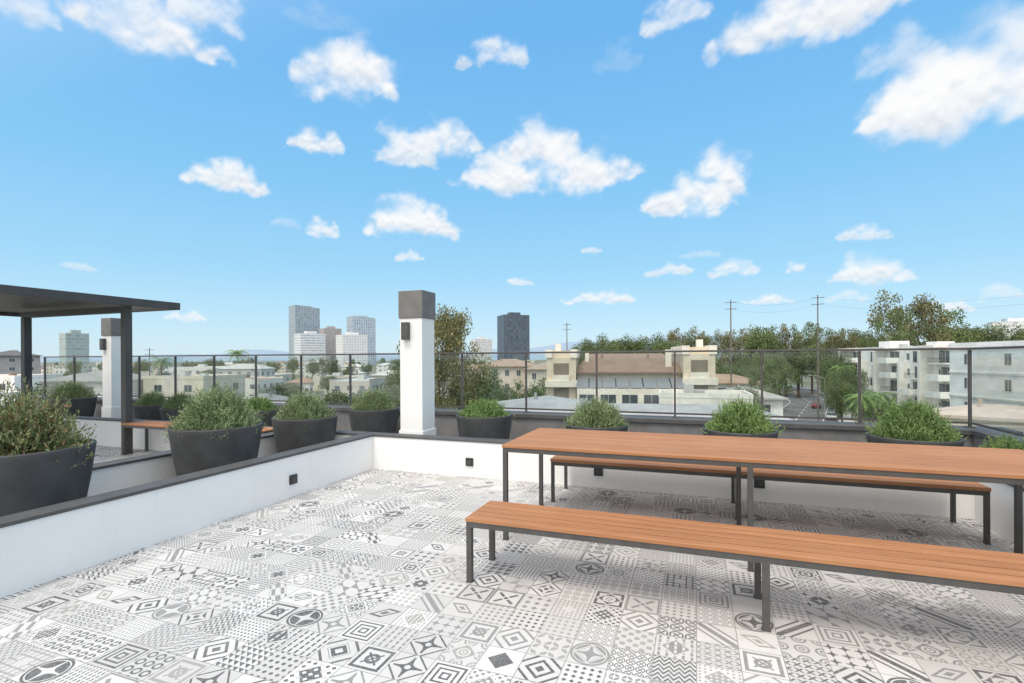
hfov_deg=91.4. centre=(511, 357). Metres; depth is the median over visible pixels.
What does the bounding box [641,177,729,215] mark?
cloud
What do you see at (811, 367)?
tree
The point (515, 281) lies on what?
cloud
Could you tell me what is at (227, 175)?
cloud
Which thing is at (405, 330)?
wall lamp
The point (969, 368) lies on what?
glass railing
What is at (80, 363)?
tree
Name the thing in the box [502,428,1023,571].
dining table
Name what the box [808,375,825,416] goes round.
street lamp
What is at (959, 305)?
cloud
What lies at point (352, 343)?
office tower
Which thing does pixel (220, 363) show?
tree
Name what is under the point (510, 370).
apartment building
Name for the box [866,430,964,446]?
planter pot
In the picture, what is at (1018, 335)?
tree
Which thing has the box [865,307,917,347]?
tree
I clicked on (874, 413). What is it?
tree
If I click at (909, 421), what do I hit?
shrub
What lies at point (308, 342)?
office tower
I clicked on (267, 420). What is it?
planter pot
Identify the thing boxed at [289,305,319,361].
office tower
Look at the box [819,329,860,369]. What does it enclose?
tree
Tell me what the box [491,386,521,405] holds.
tree
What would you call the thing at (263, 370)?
building
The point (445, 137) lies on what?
cloud
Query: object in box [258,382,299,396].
tree
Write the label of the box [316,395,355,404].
tree
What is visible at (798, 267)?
cloud
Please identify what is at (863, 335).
tree
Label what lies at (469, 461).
step light
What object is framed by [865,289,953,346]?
tree
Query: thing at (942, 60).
cloud
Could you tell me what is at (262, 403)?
shrub
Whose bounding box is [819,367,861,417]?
tree
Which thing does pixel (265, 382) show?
building
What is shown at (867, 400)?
palm tree
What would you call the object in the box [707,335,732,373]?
tree
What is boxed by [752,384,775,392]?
tree
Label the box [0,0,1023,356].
sky
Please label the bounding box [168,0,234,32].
cloud
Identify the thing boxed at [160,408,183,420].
planter pot
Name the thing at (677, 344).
tree
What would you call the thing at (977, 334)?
tree
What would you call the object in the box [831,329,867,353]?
tree
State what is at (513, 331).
office tower
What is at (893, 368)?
door
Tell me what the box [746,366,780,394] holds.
tree
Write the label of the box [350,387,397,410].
shrub
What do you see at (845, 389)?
tree
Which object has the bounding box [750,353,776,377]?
tree
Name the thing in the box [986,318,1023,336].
office tower
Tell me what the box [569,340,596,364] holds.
tree
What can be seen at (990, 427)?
glass railing
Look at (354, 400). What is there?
tree
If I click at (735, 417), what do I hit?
shrub
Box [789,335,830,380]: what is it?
tree
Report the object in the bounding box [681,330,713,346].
tree
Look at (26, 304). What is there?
pergola
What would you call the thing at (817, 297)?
utility pole
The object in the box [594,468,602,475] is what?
step light
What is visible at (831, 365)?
tree
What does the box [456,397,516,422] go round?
shrub
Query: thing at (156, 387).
window
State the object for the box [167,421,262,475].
planter pot
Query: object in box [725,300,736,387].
utility pole
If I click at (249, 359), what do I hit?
tree
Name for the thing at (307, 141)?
cloud
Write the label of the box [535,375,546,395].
tree
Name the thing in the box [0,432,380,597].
wall
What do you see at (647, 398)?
window
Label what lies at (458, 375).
apartment building
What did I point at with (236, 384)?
window
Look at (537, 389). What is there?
tree
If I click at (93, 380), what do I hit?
apartment building
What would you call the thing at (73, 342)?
office tower
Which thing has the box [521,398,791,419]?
building
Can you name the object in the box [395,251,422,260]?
cloud
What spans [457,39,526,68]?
cloud
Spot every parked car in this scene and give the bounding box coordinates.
[811,402,820,408]
[826,412,836,420]
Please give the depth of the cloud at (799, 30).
6336.17 m
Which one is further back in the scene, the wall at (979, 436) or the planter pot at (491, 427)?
the planter pot at (491, 427)
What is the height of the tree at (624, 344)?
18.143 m
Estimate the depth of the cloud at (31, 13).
5190.34 m
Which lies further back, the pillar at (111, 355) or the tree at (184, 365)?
the tree at (184, 365)
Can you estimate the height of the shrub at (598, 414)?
0.534 m
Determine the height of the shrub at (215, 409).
0.675 m
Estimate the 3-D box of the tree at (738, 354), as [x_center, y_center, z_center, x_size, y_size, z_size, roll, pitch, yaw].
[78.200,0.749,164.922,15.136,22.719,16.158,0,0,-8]
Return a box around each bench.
[121,421,272,454]
[465,500,1023,632]
[550,455,990,544]
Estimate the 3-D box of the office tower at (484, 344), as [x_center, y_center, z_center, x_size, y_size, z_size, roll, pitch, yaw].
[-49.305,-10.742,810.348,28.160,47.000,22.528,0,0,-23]
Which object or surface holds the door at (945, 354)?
in the apartment building at (921, 375)
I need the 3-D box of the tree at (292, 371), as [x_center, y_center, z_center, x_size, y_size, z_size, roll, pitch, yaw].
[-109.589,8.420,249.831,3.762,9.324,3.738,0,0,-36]
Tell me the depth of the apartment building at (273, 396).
64.02 m
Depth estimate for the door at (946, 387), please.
89.55 m
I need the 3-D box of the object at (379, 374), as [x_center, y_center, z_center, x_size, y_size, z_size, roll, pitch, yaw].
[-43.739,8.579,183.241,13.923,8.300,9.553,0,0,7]
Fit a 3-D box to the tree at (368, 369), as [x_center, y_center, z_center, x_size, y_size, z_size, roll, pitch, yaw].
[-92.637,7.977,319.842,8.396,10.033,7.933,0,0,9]
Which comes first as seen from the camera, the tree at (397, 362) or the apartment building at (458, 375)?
the apartment building at (458, 375)
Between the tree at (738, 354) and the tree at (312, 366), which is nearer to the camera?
the tree at (738, 354)
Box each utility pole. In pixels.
[145,348,153,375]
[563,323,570,350]
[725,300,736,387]
[811,295,823,420]
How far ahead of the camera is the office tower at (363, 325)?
864.30 m
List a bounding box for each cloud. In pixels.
[0,0,49,21]
[64,0,220,63]
[165,312,205,321]
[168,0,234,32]
[180,159,267,196]
[287,129,343,151]
[290,40,396,98]
[307,218,338,236]
[364,196,457,239]
[377,132,434,166]
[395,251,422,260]
[409,122,481,155]
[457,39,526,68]
[462,151,508,186]
[466,136,610,194]
[508,278,530,284]
[509,123,577,160]
[566,293,634,304]
[569,160,640,184]
[581,248,596,252]
[641,0,708,36]
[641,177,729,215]
[645,265,692,275]
[700,150,744,193]
[706,0,890,59]
[709,262,757,277]
[743,295,792,303]
[787,265,803,272]
[795,0,893,34]
[833,262,913,283]
[836,227,891,239]
[857,57,1023,138]
[883,54,967,98]
[933,302,974,310]
[982,15,1023,72]
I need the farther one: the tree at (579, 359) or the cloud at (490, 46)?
the cloud at (490, 46)
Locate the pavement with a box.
[787,385,853,421]
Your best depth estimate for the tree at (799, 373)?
148.65 m
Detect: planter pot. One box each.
[0,438,96,516]
[43,396,97,416]
[133,405,162,419]
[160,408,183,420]
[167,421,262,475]
[252,409,278,426]
[271,414,337,452]
[348,406,399,432]
[456,413,512,438]
[565,422,627,431]
[702,426,778,437]
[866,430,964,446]
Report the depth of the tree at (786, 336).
151.09 m
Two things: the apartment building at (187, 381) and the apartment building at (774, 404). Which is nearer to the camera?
the apartment building at (774, 404)
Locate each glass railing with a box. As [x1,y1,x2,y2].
[43,348,975,427]
[969,346,1023,436]
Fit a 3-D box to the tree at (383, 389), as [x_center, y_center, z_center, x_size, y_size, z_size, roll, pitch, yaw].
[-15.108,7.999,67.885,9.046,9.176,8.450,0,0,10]
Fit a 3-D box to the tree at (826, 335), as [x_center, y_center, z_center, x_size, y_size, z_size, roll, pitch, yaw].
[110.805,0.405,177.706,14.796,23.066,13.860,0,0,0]
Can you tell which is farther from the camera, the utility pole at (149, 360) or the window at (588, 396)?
the utility pole at (149, 360)
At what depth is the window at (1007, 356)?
56.95 m
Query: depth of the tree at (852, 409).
78.03 m
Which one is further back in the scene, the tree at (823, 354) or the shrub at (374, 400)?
the tree at (823, 354)
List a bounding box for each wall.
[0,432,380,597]
[16,395,1022,446]
[63,415,366,450]
[87,432,276,496]
[373,433,974,518]
[971,430,1023,447]
[975,482,1023,547]
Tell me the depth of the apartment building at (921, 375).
98.95 m
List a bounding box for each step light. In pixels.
[289,474,297,484]
[465,458,472,465]
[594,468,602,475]
[754,480,764,488]
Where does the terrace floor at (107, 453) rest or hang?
on the apartment building
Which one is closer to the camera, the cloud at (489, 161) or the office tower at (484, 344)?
the office tower at (484, 344)
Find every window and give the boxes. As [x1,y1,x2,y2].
[154,385,161,391]
[184,385,191,392]
[233,382,238,389]
[516,370,520,375]
[579,394,594,401]
[600,394,615,402]
[622,394,637,403]
[643,394,658,403]
[760,404,770,412]
[964,354,966,364]
[964,377,967,388]
[1004,353,1011,365]
[1004,379,1011,391]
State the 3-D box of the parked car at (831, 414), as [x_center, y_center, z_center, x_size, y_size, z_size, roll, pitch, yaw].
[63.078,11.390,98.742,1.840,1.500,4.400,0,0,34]
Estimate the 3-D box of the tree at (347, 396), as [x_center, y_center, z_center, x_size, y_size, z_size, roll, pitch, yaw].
[-19.922,8.090,61.436,9.741,9.045,9.099,0,0,-11]
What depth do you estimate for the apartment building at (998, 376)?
59.60 m
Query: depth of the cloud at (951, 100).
5939.12 m
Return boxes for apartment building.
[0,350,41,373]
[0,373,61,390]
[0,391,38,398]
[36,369,145,397]
[143,371,245,398]
[245,392,293,402]
[435,362,476,397]
[476,358,535,399]
[497,392,588,410]
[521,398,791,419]
[524,362,546,396]
[545,339,717,403]
[659,385,752,406]
[715,374,759,389]
[722,385,788,415]
[838,341,954,413]
[928,398,1023,433]
[949,340,1023,406]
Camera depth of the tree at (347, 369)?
186.61 m
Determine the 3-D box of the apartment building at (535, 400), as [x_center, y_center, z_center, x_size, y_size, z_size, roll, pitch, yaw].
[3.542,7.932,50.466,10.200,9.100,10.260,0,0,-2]
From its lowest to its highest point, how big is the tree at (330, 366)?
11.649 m
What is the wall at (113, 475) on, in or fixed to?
on the apartment building
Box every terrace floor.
[0,469,1023,682]
[93,445,161,463]
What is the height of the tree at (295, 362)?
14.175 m
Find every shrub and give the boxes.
[0,377,99,468]
[45,379,94,398]
[133,390,167,409]
[161,391,192,411]
[162,379,265,442]
[246,395,281,417]
[273,389,338,430]
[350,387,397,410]
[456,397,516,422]
[563,394,628,430]
[701,394,785,437]
[862,395,968,446]
[978,429,1023,449]
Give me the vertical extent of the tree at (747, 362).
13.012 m
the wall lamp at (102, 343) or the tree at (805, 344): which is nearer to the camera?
the wall lamp at (102, 343)
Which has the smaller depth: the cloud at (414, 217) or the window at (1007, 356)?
the window at (1007, 356)
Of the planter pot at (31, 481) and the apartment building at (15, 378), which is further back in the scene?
the apartment building at (15, 378)
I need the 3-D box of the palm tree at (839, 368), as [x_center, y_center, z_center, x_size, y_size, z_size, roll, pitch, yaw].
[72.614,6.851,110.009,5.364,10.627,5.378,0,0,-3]
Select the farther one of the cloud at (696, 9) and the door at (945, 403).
the cloud at (696, 9)
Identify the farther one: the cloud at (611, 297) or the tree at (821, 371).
the cloud at (611, 297)
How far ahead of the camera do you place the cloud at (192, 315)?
7418.71 m
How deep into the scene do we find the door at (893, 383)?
104.19 m
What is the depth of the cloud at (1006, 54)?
5490.85 m
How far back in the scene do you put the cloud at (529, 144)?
7541.92 m
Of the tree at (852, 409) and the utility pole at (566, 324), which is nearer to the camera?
the tree at (852, 409)
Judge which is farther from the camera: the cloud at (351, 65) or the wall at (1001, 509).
the cloud at (351, 65)
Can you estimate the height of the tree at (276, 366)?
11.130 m
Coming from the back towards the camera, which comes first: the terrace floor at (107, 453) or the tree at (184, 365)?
the tree at (184, 365)
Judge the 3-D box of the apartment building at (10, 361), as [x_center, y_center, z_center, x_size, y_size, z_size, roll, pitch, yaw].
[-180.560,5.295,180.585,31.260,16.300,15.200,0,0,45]
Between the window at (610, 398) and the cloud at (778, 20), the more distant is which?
the cloud at (778, 20)
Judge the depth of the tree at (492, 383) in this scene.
58.99 m
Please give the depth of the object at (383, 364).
384.85 m
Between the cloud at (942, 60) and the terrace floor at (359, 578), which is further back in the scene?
the cloud at (942, 60)
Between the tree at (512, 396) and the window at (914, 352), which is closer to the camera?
the tree at (512, 396)
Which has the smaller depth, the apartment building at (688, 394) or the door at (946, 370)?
the apartment building at (688, 394)
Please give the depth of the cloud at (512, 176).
7660.06 m
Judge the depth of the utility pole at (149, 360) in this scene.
129.91 m
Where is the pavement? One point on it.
(846, 416)
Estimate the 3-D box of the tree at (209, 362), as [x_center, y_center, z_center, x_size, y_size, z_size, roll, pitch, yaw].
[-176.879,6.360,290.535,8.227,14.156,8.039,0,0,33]
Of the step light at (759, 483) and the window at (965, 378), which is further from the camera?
the window at (965, 378)
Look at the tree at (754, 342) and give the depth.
147.79 m
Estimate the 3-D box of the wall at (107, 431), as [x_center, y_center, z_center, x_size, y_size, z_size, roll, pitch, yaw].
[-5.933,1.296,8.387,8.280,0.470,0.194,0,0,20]
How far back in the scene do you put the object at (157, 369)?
426.07 m
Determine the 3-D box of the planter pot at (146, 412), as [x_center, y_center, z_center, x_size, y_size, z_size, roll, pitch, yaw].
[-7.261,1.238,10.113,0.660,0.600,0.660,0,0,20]
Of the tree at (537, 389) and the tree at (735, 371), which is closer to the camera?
the tree at (537, 389)
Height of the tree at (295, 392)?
9.709 m
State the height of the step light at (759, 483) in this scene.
0.100 m
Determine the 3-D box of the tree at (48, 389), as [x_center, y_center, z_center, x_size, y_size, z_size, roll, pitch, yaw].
[-52.421,7.641,57.348,9.097,10.284,8.498,0,0,43]
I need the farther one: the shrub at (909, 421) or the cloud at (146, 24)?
the cloud at (146, 24)
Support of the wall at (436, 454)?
on the apartment building
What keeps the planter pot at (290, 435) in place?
on the planting strip floor
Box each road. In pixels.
[780,389,835,402]
[783,402,838,421]
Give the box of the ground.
[40,360,877,422]
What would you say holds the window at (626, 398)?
in the apartment building at (639, 378)
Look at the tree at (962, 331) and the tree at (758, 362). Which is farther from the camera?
the tree at (962, 331)
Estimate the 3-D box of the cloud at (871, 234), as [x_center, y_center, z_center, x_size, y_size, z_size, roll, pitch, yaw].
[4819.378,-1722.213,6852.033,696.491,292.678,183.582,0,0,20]
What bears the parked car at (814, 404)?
on the road at (793, 408)
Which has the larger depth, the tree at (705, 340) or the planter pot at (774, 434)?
the tree at (705, 340)
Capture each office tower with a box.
[59,330,88,364]
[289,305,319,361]
[294,331,325,362]
[319,326,341,362]
[336,332,366,366]
[347,316,375,365]
[471,337,491,362]
[497,312,529,360]
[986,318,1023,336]
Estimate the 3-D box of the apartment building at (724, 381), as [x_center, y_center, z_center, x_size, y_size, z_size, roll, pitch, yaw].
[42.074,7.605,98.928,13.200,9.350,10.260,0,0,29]
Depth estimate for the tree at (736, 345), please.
155.39 m
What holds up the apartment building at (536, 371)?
on the ground
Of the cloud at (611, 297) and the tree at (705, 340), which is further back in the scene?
the cloud at (611, 297)
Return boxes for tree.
[11,379,102,399]
[66,362,80,374]
[69,360,82,370]
[133,361,146,373]
[148,357,173,374]
[180,360,193,366]
[190,361,204,366]
[202,358,215,365]
[215,358,224,365]
[225,349,249,363]
[241,357,254,363]
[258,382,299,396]
[270,361,281,372]
[285,384,330,402]
[287,358,299,375]
[290,366,294,380]
[304,361,318,377]
[307,388,347,404]
[314,356,334,375]
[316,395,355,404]
[318,375,336,397]
[325,361,339,374]
[326,387,378,404]
[340,389,366,404]
[345,363,359,374]
[360,363,372,373]
[372,383,399,398]
[380,365,399,403]
[387,366,399,406]
[389,359,399,369]
[396,303,493,408]
[445,380,494,408]
[470,363,506,401]
[485,382,513,399]
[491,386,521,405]
[510,379,546,397]
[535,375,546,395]
[563,343,584,365]
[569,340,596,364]
[578,338,608,360]
[596,333,619,350]
[603,332,635,353]
[617,339,646,350]
[627,333,659,350]
[636,333,675,354]
[662,325,704,349]
[665,339,685,349]
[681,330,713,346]
[691,329,726,371]
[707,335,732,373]
[714,328,752,373]
[715,359,745,376]
[723,327,774,371]
[727,355,757,373]
[733,384,765,408]
[738,364,767,385]
[739,324,787,365]
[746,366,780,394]
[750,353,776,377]
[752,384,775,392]
[758,352,787,374]
[760,324,808,396]
[763,355,797,396]
[781,321,824,397]
[786,352,808,397]
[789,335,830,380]
[799,347,831,393]
[806,327,845,353]
[812,351,853,407]
[813,342,836,391]
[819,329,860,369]
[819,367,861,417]
[821,354,855,390]
[824,377,856,421]
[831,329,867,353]
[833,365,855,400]
[837,365,869,420]
[843,393,882,421]
[845,388,877,421]
[847,328,881,347]
[862,391,898,418]
[864,398,897,422]
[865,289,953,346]
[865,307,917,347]
[883,327,930,345]
[900,302,977,345]
[922,323,971,342]
[945,321,997,341]
[963,323,1011,341]
[984,323,1023,340]
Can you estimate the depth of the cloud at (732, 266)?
7773.17 m
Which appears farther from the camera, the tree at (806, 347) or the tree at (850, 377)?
the tree at (806, 347)
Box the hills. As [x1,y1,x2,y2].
[40,334,834,362]
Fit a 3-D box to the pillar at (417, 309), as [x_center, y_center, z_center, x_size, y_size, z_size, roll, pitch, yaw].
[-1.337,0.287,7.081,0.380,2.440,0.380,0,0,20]
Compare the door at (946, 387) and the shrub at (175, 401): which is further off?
the door at (946, 387)
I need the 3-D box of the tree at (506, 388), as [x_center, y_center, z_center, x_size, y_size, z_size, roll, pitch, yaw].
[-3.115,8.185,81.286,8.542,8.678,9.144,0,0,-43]
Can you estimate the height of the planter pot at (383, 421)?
0.680 m
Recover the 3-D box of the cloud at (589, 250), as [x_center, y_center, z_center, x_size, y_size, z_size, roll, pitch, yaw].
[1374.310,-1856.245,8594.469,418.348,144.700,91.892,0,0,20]
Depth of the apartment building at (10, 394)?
86.52 m
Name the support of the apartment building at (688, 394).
on the ground
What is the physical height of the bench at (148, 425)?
0.500 m
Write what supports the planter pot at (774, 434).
on the planting strip floor
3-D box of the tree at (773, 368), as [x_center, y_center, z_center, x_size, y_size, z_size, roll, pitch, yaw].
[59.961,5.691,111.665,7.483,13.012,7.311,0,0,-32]
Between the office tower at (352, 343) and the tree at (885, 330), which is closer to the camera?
the tree at (885, 330)
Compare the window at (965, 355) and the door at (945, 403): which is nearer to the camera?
the window at (965, 355)
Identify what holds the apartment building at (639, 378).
on the ground
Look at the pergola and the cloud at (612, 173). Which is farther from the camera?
the cloud at (612, 173)
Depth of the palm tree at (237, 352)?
189.80 m
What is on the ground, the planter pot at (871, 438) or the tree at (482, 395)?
the tree at (482, 395)
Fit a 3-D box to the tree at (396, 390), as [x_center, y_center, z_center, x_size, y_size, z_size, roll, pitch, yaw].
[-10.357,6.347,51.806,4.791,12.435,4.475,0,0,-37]
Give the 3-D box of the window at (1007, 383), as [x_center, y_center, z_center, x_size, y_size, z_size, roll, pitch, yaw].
[56.566,3.154,57.003,0.040,1.400,1.000,0,0,7]
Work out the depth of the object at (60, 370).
336.17 m
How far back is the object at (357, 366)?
323.11 m
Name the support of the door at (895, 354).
in the apartment building at (921, 375)
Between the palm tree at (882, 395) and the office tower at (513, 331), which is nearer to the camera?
the palm tree at (882, 395)
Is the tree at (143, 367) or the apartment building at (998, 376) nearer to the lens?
the apartment building at (998, 376)
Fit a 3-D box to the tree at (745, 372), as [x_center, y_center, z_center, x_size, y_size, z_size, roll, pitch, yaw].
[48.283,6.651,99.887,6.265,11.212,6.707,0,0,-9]
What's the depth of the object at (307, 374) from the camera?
314.54 m
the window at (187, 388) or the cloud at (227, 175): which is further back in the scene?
the cloud at (227, 175)
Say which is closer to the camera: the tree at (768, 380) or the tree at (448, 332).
the tree at (448, 332)
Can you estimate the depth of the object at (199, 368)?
199.25 m
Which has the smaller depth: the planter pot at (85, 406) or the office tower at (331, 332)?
the planter pot at (85, 406)
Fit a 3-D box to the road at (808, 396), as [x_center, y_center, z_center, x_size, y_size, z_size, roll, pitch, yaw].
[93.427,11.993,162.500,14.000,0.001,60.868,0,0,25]
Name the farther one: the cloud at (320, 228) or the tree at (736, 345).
the cloud at (320, 228)
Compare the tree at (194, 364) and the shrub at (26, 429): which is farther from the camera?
the tree at (194, 364)
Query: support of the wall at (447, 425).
on the apartment building
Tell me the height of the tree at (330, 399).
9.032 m
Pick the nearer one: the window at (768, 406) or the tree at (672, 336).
the window at (768, 406)
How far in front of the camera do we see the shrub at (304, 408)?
6.66 m
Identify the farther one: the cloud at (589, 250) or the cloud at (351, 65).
the cloud at (589, 250)
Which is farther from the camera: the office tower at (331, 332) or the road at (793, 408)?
the office tower at (331, 332)
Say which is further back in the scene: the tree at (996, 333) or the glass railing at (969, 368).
the tree at (996, 333)
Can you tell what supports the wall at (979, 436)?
on the apartment building
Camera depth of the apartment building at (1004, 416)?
38.69 m
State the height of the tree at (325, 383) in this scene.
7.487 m
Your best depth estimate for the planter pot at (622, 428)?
6.29 m
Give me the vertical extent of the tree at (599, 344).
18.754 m
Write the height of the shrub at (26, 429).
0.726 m
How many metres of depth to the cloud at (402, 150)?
7391.01 m
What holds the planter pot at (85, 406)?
on the planting strip floor
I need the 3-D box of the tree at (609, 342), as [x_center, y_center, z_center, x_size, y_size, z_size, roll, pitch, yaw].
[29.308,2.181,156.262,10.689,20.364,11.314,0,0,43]
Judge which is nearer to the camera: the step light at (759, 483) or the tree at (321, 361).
the step light at (759, 483)
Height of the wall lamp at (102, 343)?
0.245 m
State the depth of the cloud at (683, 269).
8046.04 m
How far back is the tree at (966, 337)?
138.66 m
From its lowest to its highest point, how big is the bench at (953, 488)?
0.450 m
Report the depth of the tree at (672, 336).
164.33 m
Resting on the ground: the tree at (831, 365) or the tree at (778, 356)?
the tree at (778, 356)
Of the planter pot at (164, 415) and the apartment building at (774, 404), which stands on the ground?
the apartment building at (774, 404)
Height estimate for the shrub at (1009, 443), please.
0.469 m
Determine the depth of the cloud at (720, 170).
7300.51 m
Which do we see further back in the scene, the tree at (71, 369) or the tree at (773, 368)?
the tree at (71, 369)
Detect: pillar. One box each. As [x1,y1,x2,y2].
[101,318,120,417]
[398,290,435,434]
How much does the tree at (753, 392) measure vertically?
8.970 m
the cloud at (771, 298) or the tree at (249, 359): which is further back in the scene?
the cloud at (771, 298)
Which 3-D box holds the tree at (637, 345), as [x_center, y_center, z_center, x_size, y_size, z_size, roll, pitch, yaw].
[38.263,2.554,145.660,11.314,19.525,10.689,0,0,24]
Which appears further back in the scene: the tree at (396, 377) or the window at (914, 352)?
the window at (914, 352)
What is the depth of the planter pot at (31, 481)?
3.68 m
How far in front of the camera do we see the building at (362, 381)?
135.61 m
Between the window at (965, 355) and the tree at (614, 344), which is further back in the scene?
the tree at (614, 344)
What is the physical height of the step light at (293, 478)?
0.100 m
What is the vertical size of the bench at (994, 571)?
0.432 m
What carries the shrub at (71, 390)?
in the planter pot at (85, 406)
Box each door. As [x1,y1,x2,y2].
[890,351,899,357]
[890,380,896,390]
[891,365,896,372]
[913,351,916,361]
[939,350,949,362]
[939,383,949,391]
[941,367,949,374]
[941,400,949,406]
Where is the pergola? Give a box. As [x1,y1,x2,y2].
[0,284,179,453]
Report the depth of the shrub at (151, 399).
10.00 m
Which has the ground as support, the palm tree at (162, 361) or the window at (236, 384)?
the palm tree at (162, 361)
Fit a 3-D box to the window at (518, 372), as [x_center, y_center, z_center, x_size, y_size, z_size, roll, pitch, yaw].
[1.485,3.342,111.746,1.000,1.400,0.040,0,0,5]
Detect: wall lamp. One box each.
[99,338,105,349]
[401,322,409,339]

